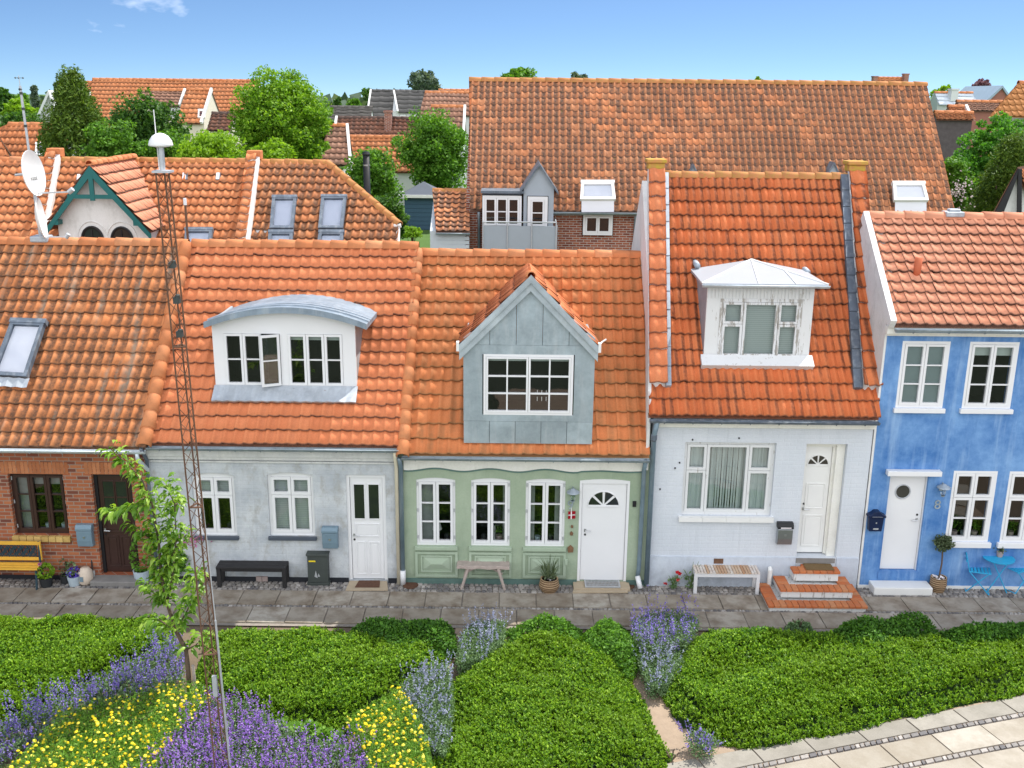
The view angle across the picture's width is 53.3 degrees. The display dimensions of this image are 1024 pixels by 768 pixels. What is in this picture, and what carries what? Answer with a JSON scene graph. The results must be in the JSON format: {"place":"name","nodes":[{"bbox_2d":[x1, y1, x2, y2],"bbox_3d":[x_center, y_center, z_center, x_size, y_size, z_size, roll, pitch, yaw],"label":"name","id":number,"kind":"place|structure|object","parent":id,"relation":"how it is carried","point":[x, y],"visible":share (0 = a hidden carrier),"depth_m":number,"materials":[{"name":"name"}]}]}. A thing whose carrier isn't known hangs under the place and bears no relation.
{"place":"outdoors","nodes":[
{"label":"outdoors","id":0,"kind":"place"},
{"bbox_2d":[0,94,1011,767],"bbox_3d":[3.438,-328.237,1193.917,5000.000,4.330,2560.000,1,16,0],"label":"ground","id":1,"kind":"structure","parent":0,"point":[424,242],"depth_m":16.49,"materials":[{"name":"plant"}]},
{"bbox_2d":[0,96,39,117],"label":"tree","id":2,"kind":"object","parent":1,"relation":"on","point":[13,105],"visible":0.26,"depth_m":76.85,"materials":[{"name":"green plant"}]},
{"bbox_2d":[0,109,41,126],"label":"tree","id":3,"kind":"object","parent":1,"relation":"on","point":[16,116],"visible":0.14,"depth_m":63.65,"materials":[{"name":"green plant"}]},
{"bbox_2d":[0,156,47,236],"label":"row house","id":4,"kind":"structure","parent":1,"relation":"on","point":[17,206],"depth_m":29.29,"materials":[{"name":"tile"}]},
{"bbox_2d":[0,122,74,156],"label":"house","id":5,"kind":"structure","parent":1,"relation":"on","point":[12,136],"depth_m":44.20,"materials":[{"name":"orange tile"}]},
{"bbox_2d":[34,64,111,156],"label":"conifer tree","id":6,"kind":"object","parent":1,"relation":"on","point":[73,113],"visible":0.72,"depth_m":40.19,"materials":[{"name":"green plant"}]},
{"bbox_2d":[0,612,176,731],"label":"ground cover","id":7,"kind":"object","parent":1,"relation":"on","point":[66,647],"visible":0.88,"depth_m":16.88,"materials":[{"name":"green plant"}]},
{"bbox_2d":[0,628,187,767],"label":"catmint bed","id":8,"kind":"object","parent":1,"relation":"on","point":[157,663],"visible":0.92,"depth_m":15.77,"materials":[{"name":"purple plant"}]},
{"bbox_2d":[0,236,189,586],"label":"brick house","id":9,"kind":"structure","parent":1,"relation":"on","point":[81,320],"depth_m":19.87,"materials":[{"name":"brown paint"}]},
{"bbox_2d":[10,474,68,532],"bbox_3d":[-9.083,2.176,20.092,1.088,1.300,0.924,1,16,0],"label":"window","id":10,"kind":"structure","parent":9,"relation":"in","point":[39,500],"depth_m":19.74,"materials":[{"name":"brown paint"}]},
{"bbox_2d":[14,75,74,242],"bbox_3d":[-9.595,-4.474,20.574,1.213,3.364,0.804,10,18,30],"label":"aerial mast","id":11,"kind":"object","parent":9,"relation":"attached to","point":[33,173],"visible":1,"depth_m":20.81,"materials":[{"name":"metal"}]},
{"bbox_2d":[75,523,94,546],"bbox_3d":[-8.235,2.921,19.676,0.316,0.459,0.140,1,16,0],"label":"mailbox","id":12,"kind":"object","parent":9,"relation":"attached to","point":[85,534],"visible":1,"depth_m":19.62,"materials":[{"name":"blue metal"}]},
{"bbox_2d":[98,476,137,571],"bbox_3d":[-7.646,2.725,19.813,0.622,2.017,0.111,1,16,0],"label":"door","id":13,"kind":"structure","parent":9,"relation":"in","point":[112,489],"depth_m":19.83,"materials":[{"name":"brown paint"}]},
{"bbox_2d":[4,679,209,767],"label":"flower bed","id":14,"kind":"object","parent":1,"relation":"on","point":[91,749],"depth_m":14.63,"materials":[{"name":"plant"}]},
{"bbox_2d":[78,118,148,156],"bbox_3d":[-15.170,-6.874,39.337,2.300,6.643,2.702,11,18,31],"label":"broadleaf tree","id":15,"kind":"object","parent":1,"relation":"on","point":[108,142],"visible":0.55,"depth_m":38.14,"materials":[{"name":"green plant"}]},
{"bbox_2d":[29,148,246,241],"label":"row house","id":16,"kind":"structure","parent":1,"relation":"on","point":[115,196],"depth_m":28.84,"materials":[{"name":"tile"}]},
{"bbox_2d":[105,87,192,156],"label":"broadleaf tree","id":17,"kind":"object","parent":1,"relation":"on","point":[142,117],"visible":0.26,"depth_m":44.00,"materials":[{"name":"green plant"}]},
{"bbox_2d":[94,440,214,695],"bbox_3d":[-5.441,2.910,15.619,1.818,4.235,0.980,1,16,0],"label":"young tree","id":18,"kind":"object","parent":1,"relation":"on","point":[163,594],"visible":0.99,"depth_m":15.39,"materials":[{"name":"green plant"}]},
{"bbox_2d":[137,88,185,125],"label":"house","id":19,"kind":"structure","parent":1,"relation":"on","point":[174,95],"depth_m":63.18,"materials":[{"name":"orange tile"}]},
{"bbox_2d":[140,128,187,157],"bbox_3d":[-13.452,-7.043,40.555,2.028,6.096,2.491,1,16,0],"label":"broadleaf tree","id":20,"kind":"object","parent":1,"relation":"on","point":[170,151],"visible":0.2,"depth_m":39.31,"materials":[{"name":"green plant"}]},
{"bbox_2d":[88,78,260,157],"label":"house","id":21,"kind":"structure","parent":1,"relation":"on","point":[103,90],"depth_m":74.37,"materials":[{"name":"orange tile"}]},
{"bbox_2d":[148,110,230,767],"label":"lattice mast","id":22,"kind":"object","parent":1,"relation":"on","point":[160,141],"visible":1,"depth_m":12.67,"materials":[{"name":"metal"}]},
{"bbox_2d":[177,87,218,141],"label":"house","id":23,"kind":"structure","parent":1,"relation":"on","point":[198,106],"depth_m":62.21,"materials":[{"name":"orange tile"}]},
{"bbox_2d":[10,88,394,106],"bbox_3d":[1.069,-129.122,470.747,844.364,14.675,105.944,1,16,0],"label":"woodland","id":24,"kind":"object","parent":1,"relation":"on","point":[344,97],"visible":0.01,"depth_m":436.71,"materials":[{"name":"green plant"}]},
{"bbox_2d":[175,129,246,158],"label":"lime bush","id":25,"kind":"object","parent":1,"relation":"on","point":[208,144],"visible":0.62,"depth_m":36.27,"materials":[{"name":"green plant"}]},
{"bbox_2d":[207,111,238,144],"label":"house","id":26,"kind":"structure","parent":1,"relation":"on","point":[219,120],"depth_m":59.58,"materials":[{"name":"brown tile"}]},
{"bbox_2d":[127,686,376,767],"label":"salvia bed","id":27,"kind":"object","parent":1,"relation":"on","point":[243,727],"visible":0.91,"depth_m":14.44,"materials":[{"name":"purple plant"}]},
{"bbox_2d":[248,136,296,158],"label":"lime bush","id":28,"kind":"object","parent":1,"relation":"on","point":[278,149],"visible":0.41,"depth_m":36.03,"materials":[{"name":"green plant"}]},
{"bbox_2d":[136,238,419,584],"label":"grey house","id":29,"kind":"structure","parent":1,"relation":"on","point":[296,351],"depth_m":19.65,"materials":[{"name":"tile"}]},
{"bbox_2d":[192,473,237,534],"bbox_3d":[-5.708,2.179,20.048,0.847,1.329,0.912,1,16,0],"label":"window","id":30,"kind":"structure","parent":29,"relation":"in","point":[218,492],"depth_m":19.67,"materials":[{"name":"white paint"}]},
{"bbox_2d":[267,472,314,534],"bbox_3d":[-4.235,2.283,19.674,0.874,1.309,0.144,1,16,0],"label":"window","id":31,"kind":"structure","parent":29,"relation":"in","point":[291,496],"depth_m":19.67,"materials":[{"name":"white paint"}]},
{"bbox_2d":[321,526,338,548],"bbox_3d":[-3.506,2.963,19.674,0.316,0.448,0.140,1,16,0],"label":"mailbox","id":32,"kind":"object","parent":29,"relation":"attached to","point":[330,538],"visible":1,"depth_m":19.62,"materials":[{"name":"blue metal"}]},
{"bbox_2d":[350,477,384,577],"bbox_3d":[-2.800,2.800,19.757,0.621,2.120,0.111,1,16,0],"label":"door","id":33,"kind":"structure","parent":29,"relation":"in","point":[366,493],"depth_m":19.75,"materials":[{"name":"white paint"}]},
{"bbox_2d":[227,64,333,159],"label":"broadleaf tree","id":34,"kind":"object","parent":1,"relation":"on","point":[301,125],"visible":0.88,"depth_m":45.52,"materials":[{"name":"green plant"}]},
{"bbox_2d":[264,716,348,764],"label":"grassy plants","id":35,"kind":"object","parent":1,"relation":"on","point":[324,730],"visible":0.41,"depth_m":14.92,"materials":[{"name":"green plant"}]},
{"bbox_2d":[235,150,402,240],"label":"row house","id":36,"kind":"structure","parent":1,"relation":"on","point":[305,199],"depth_m":29.08,"materials":[{"name":"tile"}]},
{"bbox_2d":[195,624,453,734],"bbox_3d":[-3.250,4.592,16.702,4.521,0.555,3.171,1,16,0],"label":"ground cover","id":37,"kind":"object","parent":1,"relation":"on","point":[326,677],"visible":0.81,"depth_m":16.44,"materials":[{"name":"green plant"}]},
{"bbox_2d":[321,123,353,176],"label":"house","id":38,"kind":"structure","parent":1,"relation":"on","point":[338,138],"depth_m":53.52,"materials":[{"name":"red tile"}]},
{"bbox_2d":[329,105,373,120],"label":"house","id":39,"kind":"structure","parent":1,"relation":"on","point":[346,110],"depth_m":76.98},
{"bbox_2d":[340,146,406,207],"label":"broadleaf tree","id":40,"kind":"object","parent":1,"relation":"on","point":[382,180],"visible":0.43,"depth_m":42.98,"materials":[{"name":"green plant"}]},
{"bbox_2d":[334,110,419,134],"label":"house","id":41,"kind":"structure","parent":1,"relation":"on","point":[387,123],"depth_m":63.46,"materials":[{"name":"brown tile"}]},
{"bbox_2d":[350,134,419,204],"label":"house","id":42,"kind":"structure","parent":1,"relation":"on","point":[362,142],"depth_m":57.87,"materials":[{"name":"orange tile"}]},
{"bbox_2d":[368,89,409,115],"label":"house","id":43,"kind":"structure","parent":1,"relation":"on","point":[380,101],"depth_m":87.70,"materials":[{"name":"tile"}]},
{"bbox_2d":[345,685,435,767],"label":"flowers","id":44,"kind":"object","parent":1,"relation":"on","point":[411,754],"depth_m":14.60,"materials":[{"name":"plant"}]},
{"bbox_2d":[374,191,409,238],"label":"hedge bush","id":45,"kind":"object","parent":1,"relation":"on","point":[393,206],"visible":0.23,"depth_m":41.66,"materials":[{"name":"green plant"}]},
{"bbox_2d":[348,615,457,659],"bbox_3d":[-1.899,4.318,17.630,1.983,0.516,1.273,1,16,0],"label":"shrub","id":46,"kind":"object","parent":1,"relation":"on","point":[441,630],"visible":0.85,"depth_m":17.52,"materials":[{"name":"green plant"}]},
{"bbox_2d":[399,182,436,229],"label":"garden shed","id":47,"kind":"structure","parent":1,"relation":"on","point":[418,204],"depth_m":49.26,"materials":[{"name":"blue wood"}]},
{"bbox_2d":[393,90,448,116],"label":"house","id":48,"kind":"structure","parent":1,"relation":"on","point":[405,102],"depth_m":85.84,"materials":[{"name":"tile"}]},
{"bbox_2d":[406,68,442,89],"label":"tree","id":49,"kind":"object","parent":1,"relation":"on","point":[422,80],"visible":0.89,"depth_m":131.17,"materials":[{"name":"green plant"}]},
{"bbox_2d":[398,649,456,760],"bbox_3d":[-1.309,4.806,15.533,0.957,0.725,2.378,1,16,0],"label":"catmint clump","id":50,"kind":"object","parent":1,"relation":"on","point":[428,690],"visible":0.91,"depth_m":15.59,"materials":[{"name":"purple plant"}]},
{"bbox_2d":[390,105,468,187],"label":"broadleaf tree","id":51,"kind":"object","parent":1,"relation":"on","point":[432,156],"visible":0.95,"depth_m":52.00,"materials":[{"name":"green plant"}]},
{"bbox_2d":[420,90,468,183],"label":"house","id":52,"kind":"structure","parent":1,"relation":"on","point":[446,97],"depth_m":68.78,"materials":[{"name":"orange tile"}]},
{"bbox_2d":[430,104,465,187],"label":"house","id":53,"kind":"structure","parent":1,"relation":"on","point":[458,113],"depth_m":59.54,"materials":[{"name":"orange tile"}]},
{"bbox_2d":[430,188,469,248],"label":"outbuilding","id":54,"kind":"structure","parent":1,"relation":"on","point":[450,224],"depth_m":31.71,"materials":[{"name":"tile"}]},
{"bbox_2d":[453,602,513,674],"bbox_3d":[-0.478,4.304,17.340,1.028,0.726,1.568,1,16,0],"label":"catmint clump","id":55,"kind":"object","parent":1,"relation":"on","point":[483,639],"visible":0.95,"depth_m":17.32,"materials":[{"name":"purple plant"}]},
{"bbox_2d":[0,580,1021,632],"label":"sett strip","id":56,"kind":"object","parent":1,"relation":"on","point":[347,625],"visible":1,"depth_m":19.06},
{"bbox_2d":[0,579,1023,614],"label":"cobbles","id":57,"kind":"object","parent":1,"relation":"on","point":[951,593],"visible":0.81,"depth_m":19.72,"materials":[{"name":"stone"}]},
{"bbox_2d":[0,541,42,589],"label":"bench","id":58,"kind":"object","parent":57,"relation":"on","point":[19,566],"visible":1,"depth_m":19.61,"materials":[{"name":"yellow wood"}]},
{"bbox_2d":[35,562,54,587],"bbox_3d":[-8.980,3.665,19.640,0.403,0.504,0.369,1,16,0],"label":"flower pot","id":59,"kind":"object","parent":57,"relation":"on","point":[45,580],"visible":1,"depth_m":19.59,"materials":[{"name":"black plastic"}]},
{"bbox_2d":[129,538,149,583],"bbox_3d":[-7.221,3.417,19.828,0.416,0.916,0.415,1,16,0],"label":"flower pot","id":60,"kind":"object","parent":57,"relation":"on","point":[138,572],"visible":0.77,"depth_m":19.77,"materials":[{"name":"plant"}]},
{"bbox_2d":[216,560,288,587],"bbox_3d":[-5.028,3.697,19.808,1.340,0.450,0.320,1,16,0],"label":"bench","id":61,"kind":"object","parent":57,"relation":"on","point":[222,566],"visible":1,"depth_m":19.68,"materials":[{"name":"black wood"}]},
{"bbox_2d":[306,551,330,585],"bbox_3d":[-3.765,3.561,19.915,0.437,0.670,0.340,1,16,0],"label":"trash bin","id":62,"kind":"object","parent":57,"relation":"on","point":[318,568],"visible":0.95,"depth_m":19.77,"materials":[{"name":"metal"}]},
{"bbox_2d":[457,561,509,589],"bbox_3d":[-0.559,3.714,19.847,1.020,0.503,0.335,1,16,0],"label":"bench","id":63,"kind":"object","parent":57,"relation":"on","point":[468,566],"visible":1,"depth_m":19.71,"materials":[{"name":"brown wood"}]},
{"bbox_2d":[538,556,561,593],"bbox_3d":[0.707,3.640,19.663,0.646,0.734,0.516,1,16,0],"label":"basket planter","id":64,"kind":"object","parent":57,"relation":"on","point":[549,582],"visible":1,"depth_m":19.60,"materials":[{"name":"wicker"}]},
{"bbox_2d":[691,564,759,594],"bbox_3d":[4.131,3.788,19.782,1.258,0.475,0.400,1,16,0],"label":"bench","id":65,"kind":"object","parent":57,"relation":"on","point":[751,571],"visible":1,"depth_m":19.62,"materials":[{"name":"grey paint"}]},
{"bbox_2d":[759,564,867,611],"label":"porch steps","id":66,"kind":"structure","parent":57,"relation":"on","point":[801,588],"depth_m":19.31,"materials":[{"name":"brick"}]},
{"bbox_2d":[929,533,955,592],"bbox_3d":[8.281,3.444,19.733,0.470,1.227,0.358,-6,17,-23],"label":"potted olive tree","id":67,"kind":"object","parent":57,"relation":"on","point":[943,543],"visible":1,"depth_m":19.69,"materials":[{"name":"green plant"}]},
{"bbox_2d":[396,247,650,591],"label":"green house","id":68,"kind":"structure","parent":1,"relation":"on","point":[530,343],"depth_m":19.68,"materials":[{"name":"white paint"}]},
{"bbox_2d":[416,478,455,544],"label":"window","id":69,"kind":"structure","parent":68,"relation":"in","point":[435,497],"depth_m":19.72,"materials":[{"name":"white paint"}]},
{"bbox_2d":[471,478,509,545],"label":"window","id":70,"kind":"structure","parent":68,"relation":"in","point":[490,497],"depth_m":19.80,"materials":[{"name":"white paint"}]},
{"bbox_2d":[525,479,565,545],"bbox_3d":[0.639,2.353,20.046,0.798,1.444,0.924,1,16,0],"label":"window","id":71,"kind":"structure","parent":68,"relation":"in","point":[545,498],"depth_m":19.74,"materials":[{"name":"white paint"}]},
{"bbox_2d":[580,483,626,579],"bbox_3d":[1.761,2.869,19.722,0.843,2.019,0.111,1,16,0],"label":"door","id":72,"kind":"structure","parent":68,"relation":"in","point":[603,505],"depth_m":19.72,"materials":[{"name":"white paint"}]},
{"bbox_2d":[502,612,583,643],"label":"shrub","id":73,"kind":"object","parent":1,"relation":"on","point":[541,621],"visible":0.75,"depth_m":17.73,"materials":[{"name":"green plant"}]},
{"bbox_2d":[432,629,671,767],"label":"ground cover","id":74,"kind":"object","parent":1,"relation":"on","point":[559,702],"visible":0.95,"depth_m":15.33,"materials":[{"name":"green plant"}]},
{"bbox_2d":[580,615,640,679],"bbox_3d":[1.664,4.369,17.395,1.146,0.616,1.804,1,16,0],"label":"shrub","id":75,"kind":"object","parent":1,"relation":"on","point":[621,638],"visible":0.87,"depth_m":17.20,"materials":[{"name":"green plant"}]},
{"bbox_2d":[632,625,683,698],"bbox_3d":[2.430,4.514,16.578,0.885,0.775,1.327,1,16,0],"label":"catmint clump","id":76,"kind":"object","parent":1,"relation":"on","point":[657,672],"visible":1,"depth_m":16.61,"materials":[{"name":"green plant"}]},
{"bbox_2d":[630,585,701,656],"bbox_3d":[2.674,4.108,17.517,1.389,1.062,1.460,1,16,0],"label":"catmint clump","id":77,"kind":"object","parent":1,"relation":"on","point":[659,624],"visible":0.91,"depth_m":17.50,"materials":[{"name":"purple plant"}]},
{"bbox_2d":[466,77,953,249],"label":"house","id":78,"kind":"structure","parent":1,"relation":"on","point":[558,163],"depth_m":32.87,"materials":[{"name":"tile"}]},
{"bbox_2d":[582,215,612,235],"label":"window","id":79,"kind":"structure","parent":78,"relation":"in","point":[592,225],"depth_m":32.02,"materials":[{"name":"white paint"}]},
{"bbox_2d":[631,158,882,587],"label":"white house","id":80,"kind":"structure","parent":1,"relation":"on","point":[763,412],"depth_m":19.59,"materials":[{"name":"red tile"}]},
{"bbox_2d":[681,442,775,514],"bbox_3d":[4.116,1.680,19.899,1.761,1.531,0.912,1,16,0],"label":"window","id":81,"kind":"structure","parent":80,"relation":"in","point":[722,478],"depth_m":19.57,"materials":[{"name":"white paint"}]},
{"bbox_2d":[776,521,793,544],"bbox_3d":[5.245,2.875,19.619,0.306,0.456,0.148,1,16,0],"label":"mailbox","id":82,"kind":"object","parent":80,"relation":"attached to","point":[784,533],"visible":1,"depth_m":19.57,"materials":[{"name":"silver metal"}]},
{"bbox_2d":[797,446,831,551],"bbox_3d":[5.847,2.245,19.721,0.497,2.195,0.111,1,16,0],"label":"door","id":83,"kind":"structure","parent":80,"relation":"in","point":[818,459],"depth_m":19.72,"materials":[{"name":"white paint"}]},
{"bbox_2d":[661,625,1023,749],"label":"ground cover","id":84,"kind":"object","parent":1,"relation":"on","point":[731,690],"visible":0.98,"depth_m":16.34,"materials":[{"name":"green plant"}]},
{"bbox_2d":[742,712,1023,767],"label":"walk setts","id":85,"kind":"structure","parent":1,"relation":"on","point":[917,734],"depth_m":15.05,"materials":[{"name":"stone"}]},
{"bbox_2d":[829,609,939,653],"bbox_3d":[6.533,4.327,17.796,2.078,0.590,1.322,1,16,0],"label":"shrub","id":86,"kind":"object","parent":1,"relation":"on","point":[881,628],"visible":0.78,"depth_m":17.76,"materials":[{"name":"green plant"}]},
{"bbox_2d":[856,208,1023,595],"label":"blue house","id":87,"kind":"structure","parent":1,"relation":"on","point":[945,294],"depth_m":19.29,"materials":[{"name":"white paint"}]},
{"bbox_2d":[866,509,885,530],"bbox_3d":[6.965,2.618,19.534,0.336,0.413,0.166,1,16,0],"label":"mailbox","id":88,"kind":"object","parent":87,"relation":"attached to","point":[875,518],"visible":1,"depth_m":19.49,"materials":[{"name":"blue metal"}]},
{"bbox_2d":[877,571,917,578],"bbox_3d":[7.534,3.717,19.969,0.771,0.157,0.120,1,16,0],"label":"door base","id":89,"kind":"structure","parent":87,"relation":"in","point":[881,574],"depth_m":19.91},
{"bbox_2d":[880,476,925,568],"bbox_3d":[7.545,2.667,19.710,0.679,1.980,0.111,1,16,0],"label":"door","id":90,"kind":"structure","parent":87,"relation":"in","point":[905,495],"depth_m":19.72,"materials":[{"name":"white paint"}]},
{"bbox_2d":[895,341,950,407],"bbox_3d":[7.585,-0.179,18.865,0.876,1.271,0.087,1,16,0],"label":"window","id":91,"kind":"structure","parent":87,"relation":"in","point":[923,364],"depth_m":18.87,"materials":[{"name":"white paint"}]},
{"bbox_2d":[946,471,997,541],"bbox_3d":[8.794,2.228,19.967,0.872,1.490,0.912,1,16,0],"label":"window","id":92,"kind":"structure","parent":87,"relation":"in","point":[969,495],"depth_m":19.67,"materials":[{"name":"white paint"}]},
{"bbox_2d":[962,342,1019,408],"bbox_3d":[8.836,-0.278,19.263,0.943,1.311,0.912,1,16,0],"label":"window","id":93,"kind":"structure","parent":87,"relation":"in","point":[987,366],"depth_m":18.95,"materials":[{"name":"white paint"}]},
{"bbox_2d":[999,471,1023,541],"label":"window","id":94,"kind":"structure","parent":87,"relation":"in","point":[1013,517],"depth_m":19.70,"materials":[{"name":"white paint"}]},
{"bbox_2d":[930,88,975,113],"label":"house","id":95,"kind":"structure","parent":1,"relation":"on","point":[940,100],"depth_m":84.15,"materials":[{"name":"metal"}]},
{"bbox_2d":[933,110,975,161],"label":"house","id":96,"kind":"structure","parent":1,"relation":"on","point":[952,126],"depth_m":56.00,"materials":[{"name":"paint"}]},
{"bbox_2d":[944,156,978,208],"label":"elder bush","id":97,"kind":"object","parent":1,"relation":"on","point":[960,182],"visible":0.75,"depth_m":35.23,"materials":[{"name":"green plant"}]},
{"bbox_2d":[954,99,1002,156],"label":"house","id":98,"kind":"structure","parent":1,"relation":"on","point":[983,109],"depth_m":67.23,"materials":[{"name":"orange tile"}]},
{"bbox_2d":[937,618,1023,652],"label":"shrub","id":99,"kind":"object","parent":1,"relation":"on","point":[989,630],"visible":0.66,"depth_m":17.59,"materials":[{"name":"green plant"}]},
{"bbox_2d":[944,110,1023,211],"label":"trees","id":100,"kind":"object","parent":1,"relation":"on","point":[983,143],"visible":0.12,"depth_m":41.92,"materials":[{"name":"green plant"}]},
{"bbox_2d":[961,85,1008,99],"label":"house","id":101,"kind":"structure","parent":1,"relation":"on","point":[990,93],"depth_m":85.68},
{"bbox_2d":[961,126,1023,212],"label":"cypress bush","id":102,"kind":"object","parent":1,"relation":"on","point":[1009,158],"visible":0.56,"depth_m":36.63,"materials":[{"name":"green plant"}]},
{"bbox_2d":[990,80,1023,126],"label":"house","id":103,"kind":"structure","parent":1,"relation":"on","point":[1011,104],"depth_m":49.00,"materials":[{"name":"orange tile"}]},
{"bbox_2d":[993,166,1023,212],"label":"black verged house","id":104,"kind":"structure","parent":1,"relation":"on","point":[1011,199],"depth_m":32.62,"materials":[{"name":"paint"}]},
{"bbox_2d":[0,588,1023,629],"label":"pavement","id":105,"kind":"structure","parent":0,"point":[260,614],"depth_m":19.11,"materials":[{"name":"stone"}]},
{"bbox_2d":[0,0,1023,97],"label":"sky","id":106,"kind":"structure","parent":0,"point":[341,46],"materials":[{"name":"blue"}]},
{"bbox_2d":[628,657,743,767],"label":"path","id":107,"kind":"structure","parent":0,"point":[667,728],"depth_m":15.47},
{"bbox_2d":[674,718,725,759],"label":"catmint clump","id":108,"kind":"object","parent":107,"relation":"on","point":[702,742],"visible":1,"depth_m":14.79,"materials":[{"name":"purple plant"}]},
{"bbox_2d":[664,695,1023,767],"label":"walk edge slabs","id":109,"kind":"structure","parent":0,"point":[813,744],"depth_m":15.32,"materials":[{"name":"concrete"}]},
{"bbox_2d":[767,717,1023,767],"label":"walk slabs","id":110,"kind":"structure","parent":0,"point":[936,745],"depth_m":14.96,"materials":[{"name":"concrete"}]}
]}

